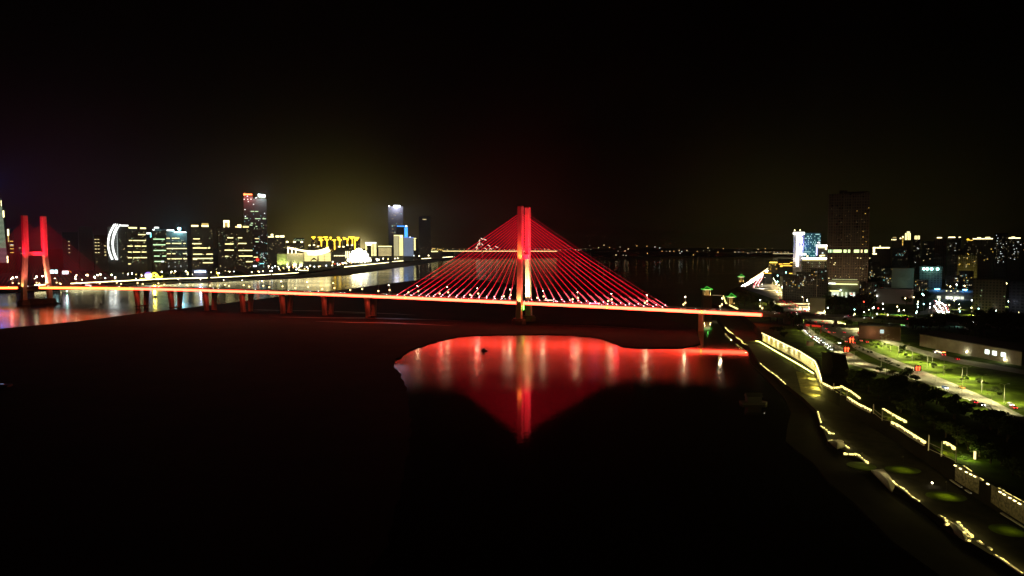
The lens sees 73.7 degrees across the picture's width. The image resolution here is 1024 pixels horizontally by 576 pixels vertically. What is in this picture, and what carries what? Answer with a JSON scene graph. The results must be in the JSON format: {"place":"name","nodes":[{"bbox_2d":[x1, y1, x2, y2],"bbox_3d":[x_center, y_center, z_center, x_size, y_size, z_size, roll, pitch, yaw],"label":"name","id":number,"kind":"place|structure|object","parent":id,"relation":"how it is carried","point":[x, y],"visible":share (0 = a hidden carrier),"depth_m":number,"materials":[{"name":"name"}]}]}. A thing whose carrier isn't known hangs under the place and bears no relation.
{"place":"outdoors","nodes":[
{"label":"outdoors","id":0,"kind":"place"},
{"bbox_2d":[0,198,7,272],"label":"skyscraper","id":1,"kind":"structure","parent":0,"point":[3,239],"depth_m":2186.27,"materials":[{"name":"black"}]},
{"bbox_2d":[7,228,14,271],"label":"office tower","id":2,"kind":"structure","parent":0,"point":[10,234],"depth_m":2285.93,"materials":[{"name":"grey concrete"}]},
{"bbox_2d":[17,241,21,269],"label":"apartment tower","id":3,"kind":"structure","parent":0,"point":[19,262],"depth_m":2482.77,"materials":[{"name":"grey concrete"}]},
{"bbox_2d":[62,232,78,269],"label":"apartment tower","id":4,"kind":"structure","parent":0,"point":[71,238],"depth_m":2483.22,"materials":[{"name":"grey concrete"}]},
{"bbox_2d":[78,227,93,270],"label":"apartment tower","id":5,"kind":"structure","parent":0,"point":[85,242],"depth_m":2432.82,"materials":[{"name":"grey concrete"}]},
{"bbox_2d":[94,235,108,271],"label":"apartment tower","id":6,"kind":"structure","parent":0,"point":[101,253],"depth_m":2334.05,"materials":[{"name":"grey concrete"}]},
{"bbox_2d":[107,224,128,272],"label":"crescent building","id":7,"kind":"structure","parent":0,"point":[117,250],"depth_m":2231.00,"materials":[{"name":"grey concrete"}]},
{"bbox_2d":[127,227,147,272],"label":"apartment tower","id":8,"kind":"structure","parent":0,"point":[137,248],"depth_m":2232.85,"materials":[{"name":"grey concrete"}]},
{"bbox_2d":[152,227,166,272],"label":"apartment tower","id":9,"kind":"structure","parent":0,"point":[159,250],"depth_m":2232.87,"materials":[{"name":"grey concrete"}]},
{"bbox_2d":[166,227,187,272],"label":"apartment tower","id":10,"kind":"structure","parent":0,"point":[176,246],"depth_m":2232.86,"materials":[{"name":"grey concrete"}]},
{"bbox_2d":[191,223,212,271],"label":"apartment tower","id":11,"kind":"structure","parent":0,"point":[202,247],"depth_m":2180.59,"materials":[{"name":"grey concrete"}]},
{"bbox_2d":[217,220,234,272],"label":"apartment tower","id":12,"kind":"structure","parent":0,"point":[225,243],"depth_m":2180.35,"materials":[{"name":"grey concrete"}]},
{"bbox_2d":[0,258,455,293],"bbox_3d":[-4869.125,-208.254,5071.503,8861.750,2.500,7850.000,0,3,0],"label":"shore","id":13,"kind":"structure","parent":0,"point":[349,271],"depth_m":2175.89,"materials":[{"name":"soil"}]},
{"bbox_2d":[0,254,475,290],"bbox_3d":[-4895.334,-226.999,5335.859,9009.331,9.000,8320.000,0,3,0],"label":"bank","id":14,"kind":"structure","parent":0,"point":[34,272],"depth_m":2172.23,"materials":[{"name":"soil"}]},
{"bbox_2d":[42,267,59,284],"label":"billboard building","id":15,"kind":"structure","parent":14,"relation":"on","point":[53,270],"depth_m":1497.18,"materials":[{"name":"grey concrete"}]},
{"bbox_2d":[61,269,71,284],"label":"billboard building","id":16,"kind":"structure","parent":14,"relation":"on","point":[65,272],"depth_m":1495.91,"materials":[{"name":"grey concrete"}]},
{"bbox_2d":[34,278,206,285],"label":"river parapet","id":17,"kind":"structure","parent":14,"relation":"on","point":[132,280],"depth_m":1682.80,"materials":[{"name":"concrete"}]},
{"bbox_2d":[146,233,152,271],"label":"sign tower","id":18,"kind":"structure","parent":14,"relation":"on","point":[149,251],"depth_m":2337.51,"materials":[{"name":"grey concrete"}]},
{"bbox_2d":[193,269,207,277],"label":"mall building","id":19,"kind":"structure","parent":14,"relation":"on","point":[200,273],"depth_m":1838.56,"materials":[{"name":"grey concrete"}]},
{"bbox_2d":[234,225,252,272],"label":"apartment tower","id":20,"kind":"structure","parent":14,"relation":"on","point":[243,238],"depth_m":2182.33,"materials":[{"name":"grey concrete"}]},
{"bbox_2d":[243,193,266,249],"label":"office tower","id":21,"kind":"structure","parent":14,"relation":"on","point":[255,214],"depth_m":2271.32,"materials":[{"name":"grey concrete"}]},
{"bbox_2d":[252,250,267,273],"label":"podium building","id":22,"kind":"structure","parent":14,"relation":"on","point":[260,260],"depth_m":2134.97,"materials":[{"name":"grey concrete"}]},
{"bbox_2d":[268,234,284,264],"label":"apartment tower","id":23,"kind":"structure","parent":14,"relation":"on","point":[276,245],"depth_m":3235.84,"materials":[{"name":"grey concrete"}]},
{"bbox_2d":[277,254,286,266],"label":"theatre","id":24,"kind":"structure","parent":14,"relation":"on","point":[281,260],"depth_m":2879.78,"materials":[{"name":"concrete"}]},
{"bbox_2d":[287,247,331,266],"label":"convention hall","id":25,"kind":"structure","parent":14,"relation":"on","point":[307,258],"depth_m":2881.74,"materials":[{"name":"beige stone"}]},
{"bbox_2d":[378,246,391,260],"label":"grid window building","id":26,"kind":"structure","parent":14,"relation":"on","point":[385,252],"depth_m":4340.04,"materials":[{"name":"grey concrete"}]},
{"bbox_2d":[394,235,402,260],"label":"cream tower","id":27,"kind":"structure","parent":14,"relation":"on","point":[398,246],"depth_m":4337.82,"materials":[{"name":"beige stone"}]},
{"bbox_2d":[396,225,407,236],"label":"blue lit tower","id":28,"kind":"structure","parent":14,"relation":"on","point":[402,230],"depth_m":4608.98,"materials":[{"name":"grey glass"}]},
{"bbox_2d":[403,237,413,260],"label":"glass tower","id":29,"kind":"structure","parent":14,"relation":"on","point":[408,248],"depth_m":4243.84,"materials":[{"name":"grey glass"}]},
{"bbox_2d":[431,248,442,257],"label":"waterfront pavilion","id":30,"kind":"structure","parent":14,"relation":"on","point":[436,252],"depth_m":5319.97,"materials":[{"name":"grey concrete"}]},
{"bbox_2d":[286,241,303,253],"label":"apartment tower","id":31,"kind":"structure","parent":0,"point":[294,244],"depth_m":3372.00,"materials":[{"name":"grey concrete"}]},
{"bbox_2d":[329,237,336,260],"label":"gold trimmed tower","id":32,"kind":"structure","parent":0,"point":[332,244],"depth_m":4337.76,"materials":[{"name":"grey concrete"}]},
{"bbox_2d":[332,251,350,262],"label":"arcade building","id":33,"kind":"structure","parent":0,"point":[340,257],"depth_m":3823.28,"materials":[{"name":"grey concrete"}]},
{"bbox_2d":[0,279,699,575],"bbox_3d":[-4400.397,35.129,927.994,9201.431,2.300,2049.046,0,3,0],"label":"sandbank","id":34,"kind":"structure","parent":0,"point":[264,437],"depth_m":336.01,"materials":[{"name":"sand"}]},
{"bbox_2d":[348,237,359,250],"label":"gold trimmed tower","id":35,"kind":"structure","parent":0,"point":[354,242],"depth_m":4336.55,"materials":[{"name":"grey concrete"}]},
{"bbox_2d":[365,242,376,261],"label":"framed building","id":36,"kind":"structure","parent":0,"point":[371,248],"depth_m":3997.67,"materials":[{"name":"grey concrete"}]},
{"bbox_2d":[295,317,458,320],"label":"tidal channel","id":37,"kind":"object","parent":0,"point":[368,318],"visible":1,"depth_m":855.14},
{"bbox_2d":[388,205,402,258],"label":"office tower","id":38,"kind":"structure","parent":0,"point":[395,215],"depth_m":4870.11,"materials":[{"name":"grey glass"}]},
{"bbox_2d":[419,216,430,257],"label":"apartment tower","id":39,"kind":"structure","parent":0,"point":[424,236],"depth_m":5458.33,"materials":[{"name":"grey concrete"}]},
{"bbox_2d":[0,256,936,575],"bbox_3d":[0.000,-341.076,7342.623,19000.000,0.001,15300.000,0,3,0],"label":"river","id":40,"kind":"structure","parent":0,"point":[558,456],"depth_m":302.04,"materials":[{"name":"black liquid"}]},
{"bbox_2d":[0,205,1023,330],"bbox_3d":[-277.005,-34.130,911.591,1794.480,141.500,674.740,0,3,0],"label":"cable stayed bridge","id":41,"kind":"structure","parent":40,"relation":"on","point":[521,303],"depth_m":838.81,"materials":[{"name":"metal"}]},
{"bbox_2d":[443,238,792,257],"bbox_3d":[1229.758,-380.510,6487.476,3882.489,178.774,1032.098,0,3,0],"label":"distant bridge","id":42,"kind":"structure","parent":40,"relation":"on","point":[588,251],"depth_m":6402.56,"materials":[{"name":"concrete"}]},
{"bbox_2d":[701,286,712,307],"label":"pavilion","id":43,"kind":"structure","parent":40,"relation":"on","point":[706,299],"depth_m":997.07,"materials":[{"name":"brown stone"}]},
{"bbox_2d":[739,393,766,404],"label":"houseboat","id":44,"kind":"object","parent":40,"relation":"on","point":[753,398],"visible":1,"depth_m":387.91,"materials":[{"name":"grey"}]},
{"bbox_2d":[7,253,993,256],"bbox_3d":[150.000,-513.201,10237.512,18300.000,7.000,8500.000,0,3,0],"label":"shore","id":45,"kind":"structure","parent":0,"point":[674,255],"depth_m":8732.74,"materials":[{"name":"soil"}]},
{"bbox_2d":[7,248,1007,253],"bbox_3d":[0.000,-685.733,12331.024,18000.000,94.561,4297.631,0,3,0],"label":"hills","id":46,"kind":"structure","parent":0,"point":[672,250],"depth_m":11754.76,"materials":[{"name":"soil"}]},
{"bbox_2d":[0,0,1023,250],"label":"sky","id":47,"kind":"structure","parent":0,"point":[619,124],"materials":[{"name":"black"}]},
{"bbox_2d":[740,273,809,312],"bbox_3d":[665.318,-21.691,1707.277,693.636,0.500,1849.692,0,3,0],"label":"building","id":48,"kind":"structure","parent":0,"point":[772,291],"depth_m":1171.70,"materials":[{"name":"concrete"}]},
{"bbox_2d":[821,352,848,375],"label":"pump house","id":49,"kind":"structure","parent":0,"point":[834,363],"depth_m":418.81,"materials":[{"name":"black"}]},
{"bbox_2d":[827,190,869,297],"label":"unfinished tower","id":50,"kind":"structure","parent":0,"point":[848,241],"depth_m":1072.02,"materials":[{"name":"brown"}]},
{"bbox_2d":[723,257,1023,529],"bbox_3d":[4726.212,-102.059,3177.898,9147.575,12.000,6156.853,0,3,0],"label":"bank","id":51,"kind":"structure","parent":0,"point":[995,473],"depth_m":390.77,"materials":[{"name":"green plant"}]},
{"bbox_2d":[778,259,792,275],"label":"city block","id":52,"kind":"structure","parent":51,"relation":"on","point":[785,265],"depth_m":1891.27,"materials":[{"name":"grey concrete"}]},
{"bbox_2d":[758,332,815,373],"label":"river wall","id":53,"kind":"structure","parent":51,"relation":"on","point":[802,357],"depth_m":538.40,"materials":[{"name":"concrete"}]},
{"bbox_2d":[782,275,795,300],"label":"city block","id":54,"kind":"structure","parent":51,"relation":"on","point":[789,288],"depth_m":1015.16,"materials":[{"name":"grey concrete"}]},
{"bbox_2d":[795,272,810,301],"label":"city block","id":55,"kind":"structure","parent":51,"relation":"on","point":[802,286],"depth_m":995.15,"materials":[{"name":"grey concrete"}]},
{"bbox_2d":[793,230,820,274],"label":"hospital","id":56,"kind":"structure","parent":51,"relation":"on","point":[804,242],"depth_m":1189.79,"materials":[{"name":"blue stone"}]},
{"bbox_2d":[801,253,826,271],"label":"podium building","id":57,"kind":"structure","parent":51,"relation":"on","point":[808,263],"depth_m":1113.65,"materials":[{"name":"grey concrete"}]},
{"bbox_2d":[810,297,825,313],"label":"city block","id":58,"kind":"structure","parent":51,"relation":"on","point":[817,305],"depth_m":760.04,"materials":[{"name":"beige"}]},
{"bbox_2d":[810,268,827,296],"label":"city block","id":59,"kind":"structure","parent":51,"relation":"on","point":[818,277],"depth_m":984.97,"materials":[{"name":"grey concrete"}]},
{"bbox_2d":[816,242,826,263],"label":"annex block","id":60,"kind":"structure","parent":51,"relation":"on","point":[821,250],"depth_m":1142.65,"materials":[{"name":"grey stone"}]},
{"bbox_2d":[846,397,871,412],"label":"lit parapet","id":61,"kind":"structure","parent":51,"relation":"on","point":[858,405],"depth_m":339.22,"materials":[{"name":"concrete"}]},
{"bbox_2d":[712,304,1023,575],"bbox_3d":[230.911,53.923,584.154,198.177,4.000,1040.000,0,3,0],"label":"promenade","id":62,"kind":"structure","parent":51,"relation":"on","point":[975,517],"depth_m":274.17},
{"bbox_2d":[749,341,811,373],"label":"ground cover","id":63,"kind":"object","parent":62,"relation":"on","point":[803,371],"visible":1,"depth_m":511.34,"materials":[{"name":"green plant"}]},
{"bbox_2d":[796,371,821,397],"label":"planted bank","id":64,"kind":"structure","parent":62,"relation":"on","point":[808,384],"depth_m":430.34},
{"bbox_2d":[846,462,876,470],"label":"oval lawn","id":65,"kind":"structure","parent":62,"relation":"on","point":[861,466],"depth_m":268.90,"materials":[{"name":"green plant"}]},
{"bbox_2d":[871,469,894,491],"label":"lit stair","id":66,"kind":"object","parent":62,"relation":"on","point":[883,477],"visible":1,"depth_m":252.12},
{"bbox_2d":[884,466,920,473],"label":"oval lawn","id":67,"kind":"structure","parent":62,"relation":"on","point":[903,470],"depth_m":265.26,"materials":[{"name":"green plant"}]},
{"bbox_2d":[925,491,966,501],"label":"oval lawn","id":68,"kind":"structure","parent":62,"relation":"on","point":[947,496],"depth_m":236.44,"materials":[{"name":"green plant"}]},
{"bbox_2d":[949,521,971,541],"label":"lit stair","id":69,"kind":"object","parent":62,"relation":"on","point":[961,533],"visible":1,"depth_m":203.98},
{"bbox_2d":[988,524,1023,537],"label":"oval lawn","id":70,"kind":"structure","parent":62,"relation":"on","point":[1008,530],"depth_m":207.98,"materials":[{"name":"green plant"}]},
{"bbox_2d":[859,282,876,304],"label":"city block","id":71,"kind":"structure","parent":51,"relation":"on","point":[866,288],"depth_m":945.00,"materials":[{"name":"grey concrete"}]},
{"bbox_2d":[868,262,879,283],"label":"city block","id":72,"kind":"structure","parent":51,"relation":"on","point":[874,270],"depth_m":1494.19,"materials":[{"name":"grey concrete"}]},
{"bbox_2d":[859,323,900,340],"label":"city block","id":73,"kind":"structure","parent":51,"relation":"on","point":[874,330],"depth_m":582.33,"materials":[{"name":"brown"}]},
{"bbox_2d":[847,361,916,382],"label":"footpath","id":74,"kind":"structure","parent":51,"relation":"on","point":[872,369],"depth_m":438.56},
{"bbox_2d":[879,266,891,287],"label":"city block","id":75,"kind":"structure","parent":51,"relation":"on","point":[885,276],"depth_m":1294.83,"materials":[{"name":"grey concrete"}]},
{"bbox_2d":[876,287,913,303],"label":"city block","id":76,"kind":"structure","parent":51,"relation":"on","point":[890,295],"depth_m":955.74,"materials":[{"name":"grey"}]},
{"bbox_2d":[891,267,913,287],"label":"city block","id":77,"kind":"structure","parent":51,"relation":"on","point":[902,277],"depth_m":1094.03,"materials":[{"name":"grey"}]},
{"bbox_2d":[890,421,925,445],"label":"lit parapet","id":78,"kind":"structure","parent":51,"relation":"on","point":[911,435],"depth_m":287.92,"materials":[{"name":"concrete"}]},
{"bbox_2d":[796,323,1023,423],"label":"oncoming carriageway","id":79,"kind":"structure","parent":51,"relation":"on","point":[849,355],"depth_m":488.67,"materials":[{"name":"asphalt"}]},
{"bbox_2d":[806,319,1023,421],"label":"away carriageway","id":80,"kind":"structure","parent":51,"relation":"on","point":[849,330],"depth_m":431.57,"materials":[{"name":"asphalt"}]},
{"bbox_2d":[914,279,928,298],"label":"city block","id":81,"kind":"structure","parent":51,"relation":"on","point":[920,285],"depth_m":1056.18,"materials":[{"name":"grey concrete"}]},
{"bbox_2d":[919,266,942,297],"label":"city block","id":82,"kind":"structure","parent":51,"relation":"on","point":[933,274],"depth_m":1072.58,"materials":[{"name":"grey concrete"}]},
{"bbox_2d":[933,237,946,279],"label":"city block","id":83,"kind":"structure","parent":51,"relation":"on","point":[940,243],"depth_m":1688.57,"materials":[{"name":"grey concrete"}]},
{"bbox_2d":[936,419,955,437],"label":"tree","id":84,"kind":"object","parent":51,"relation":"on","point":[940,425],"visible":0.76,"depth_m":280.31,"materials":[{"name":"green plant"}]},
{"bbox_2d":[929,289,972,299],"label":"city block","id":85,"kind":"structure","parent":51,"relation":"on","point":[952,294],"depth_m":1044.88,"materials":[{"name":"grey"}]},
{"bbox_2d":[945,275,958,288],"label":"city block","id":86,"kind":"structure","parent":51,"relation":"on","point":[951,281],"depth_m":1295.75,"materials":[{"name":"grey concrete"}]},
{"bbox_2d":[946,237,960,274],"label":"city block","id":87,"kind":"structure","parent":51,"relation":"on","point":[953,243],"depth_m":1741.62,"materials":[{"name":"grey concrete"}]},
{"bbox_2d":[942,400,968,419],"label":"tree","id":88,"kind":"object","parent":51,"relation":"on","point":[955,405],"visible":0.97,"depth_m":308.74,"materials":[{"name":"green plant"}]},
{"bbox_2d":[950,251,961,274],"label":"city block","id":89,"kind":"structure","parent":51,"relation":"on","point":[953,261],"depth_m":1492.62,"materials":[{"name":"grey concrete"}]},
{"bbox_2d":[945,423,970,444],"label":"tree","id":90,"kind":"object","parent":51,"relation":"on","point":[958,431],"visible":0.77,"depth_m":269.36,"materials":[{"name":"green plant"}]},
{"bbox_2d":[958,271,973,288],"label":"city block","id":91,"kind":"structure","parent":51,"relation":"on","point":[966,278],"depth_m":1295.36,"materials":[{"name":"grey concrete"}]},
{"bbox_2d":[957,255,977,277],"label":"city block","id":92,"kind":"structure","parent":51,"relation":"on","point":[966,262],"depth_m":1390.63,"materials":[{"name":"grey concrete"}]},
{"bbox_2d":[957,433,978,449],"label":"tree","id":93,"kind":"object","parent":51,"relation":"on","point":[971,439],"visible":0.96,"depth_m":263.23,"materials":[{"name":"green plant"}]},
{"bbox_2d":[965,442,988,457],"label":"tree","id":94,"kind":"object","parent":51,"relation":"on","point":[971,448],"visible":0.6,"depth_m":253.28,"materials":[{"name":"green plant"}]},
{"bbox_2d":[964,237,993,277],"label":"city block","id":95,"kind":"structure","parent":51,"relation":"on","point":[982,248],"depth_m":1585.71,"materials":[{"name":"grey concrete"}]},
{"bbox_2d":[973,442,999,463],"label":"tree","id":96,"kind":"object","parent":51,"relation":"on","point":[988,450],"visible":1,"depth_m":245.97,"materials":[{"name":"green plant"}]},
{"bbox_2d":[977,408,999,428],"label":"tree","id":97,"kind":"object","parent":51,"relation":"on","point":[993,411],"visible":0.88,"depth_m":293.81,"materials":[{"name":"green plant"}]},
{"bbox_2d":[954,464,1023,523],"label":"promenade wall","id":98,"kind":"structure","parent":51,"relation":"on","point":[1000,499],"depth_m":222.47,"materials":[{"name":"stone"}]},
{"bbox_2d":[972,278,1006,314],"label":"city block","id":99,"kind":"structure","parent":51,"relation":"on","point":[988,293],"depth_m":794.45,"materials":[{"name":"grey concrete"}]},
{"bbox_2d":[993,233,1007,278],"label":"city block","id":100,"kind":"structure","parent":51,"relation":"on","point":[1000,256],"depth_m":1490.23,"materials":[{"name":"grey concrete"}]},
{"bbox_2d":[990,449,1011,466],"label":"tree","id":101,"kind":"object","parent":51,"relation":"on","point":[1003,454],"visible":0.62,"depth_m":243.46,"materials":[{"name":"green plant"}]},
{"bbox_2d":[1006,238,1021,279],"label":"city block","id":102,"kind":"structure","parent":51,"relation":"on","point":[1013,258],"depth_m":1640.61,"materials":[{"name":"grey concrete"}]},
{"bbox_2d":[1008,280,1023,314],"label":"city block","id":103,"kind":"structure","parent":51,"relation":"on","point":[1016,296],"depth_m":796.66,"materials":[{"name":"grey concrete"}]},
{"bbox_2d":[747,348,1010,575],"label":"quay slope","id":104,"kind":"structure","parent":0,"point":[914,532],"depth_m":234.50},
{"bbox_2d":[872,247,890,265],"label":"city block","id":105,"kind":"structure","parent":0,"point":[882,255],"depth_m":1987.99,"materials":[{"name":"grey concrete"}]},
{"bbox_2d":[891,236,903,265],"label":"city block","id":106,"kind":"structure","parent":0,"point":[897,242],"depth_m":2088.18,"materials":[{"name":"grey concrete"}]},
{"bbox_2d":[892,248,907,267],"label":"city block","id":107,"kind":"structure","parent":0,"point":[899,257],"depth_m":1889.43,"materials":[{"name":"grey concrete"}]},
{"bbox_2d":[904,231,910,267],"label":"city block","id":108,"kind":"structure","parent":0,"point":[907,240],"depth_m":2087.76,"materials":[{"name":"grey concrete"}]},
{"bbox_2d":[912,236,920,273],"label":"city block","id":109,"kind":"structure","parent":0,"point":[916,254],"depth_m":2039.29,"materials":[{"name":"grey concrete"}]},
{"bbox_2d":[922,241,933,265],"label":"city block","id":110,"kind":"structure","parent":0,"point":[927,253],"depth_m":2288.59,"materials":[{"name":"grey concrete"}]},
{"bbox_2d":[876,339,1023,373],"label":"slip road","id":111,"kind":"structure","parent":0,"point":[967,362],"depth_m":473.16,"materials":[{"name":"asphalt"}]},
{"bbox_2d":[907,298,1008,315],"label":"side street","id":112,"kind":"structure","parent":0,"point":[931,309],"depth_m":910.74,"materials":[{"name":"asphalt"}]},
{"bbox_2d":[919,330,1023,365],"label":"warehouse","id":113,"kind":"structure","parent":0,"point":[1000,351],"depth_m":492.57,"materials":[{"name":"grey concrete"}]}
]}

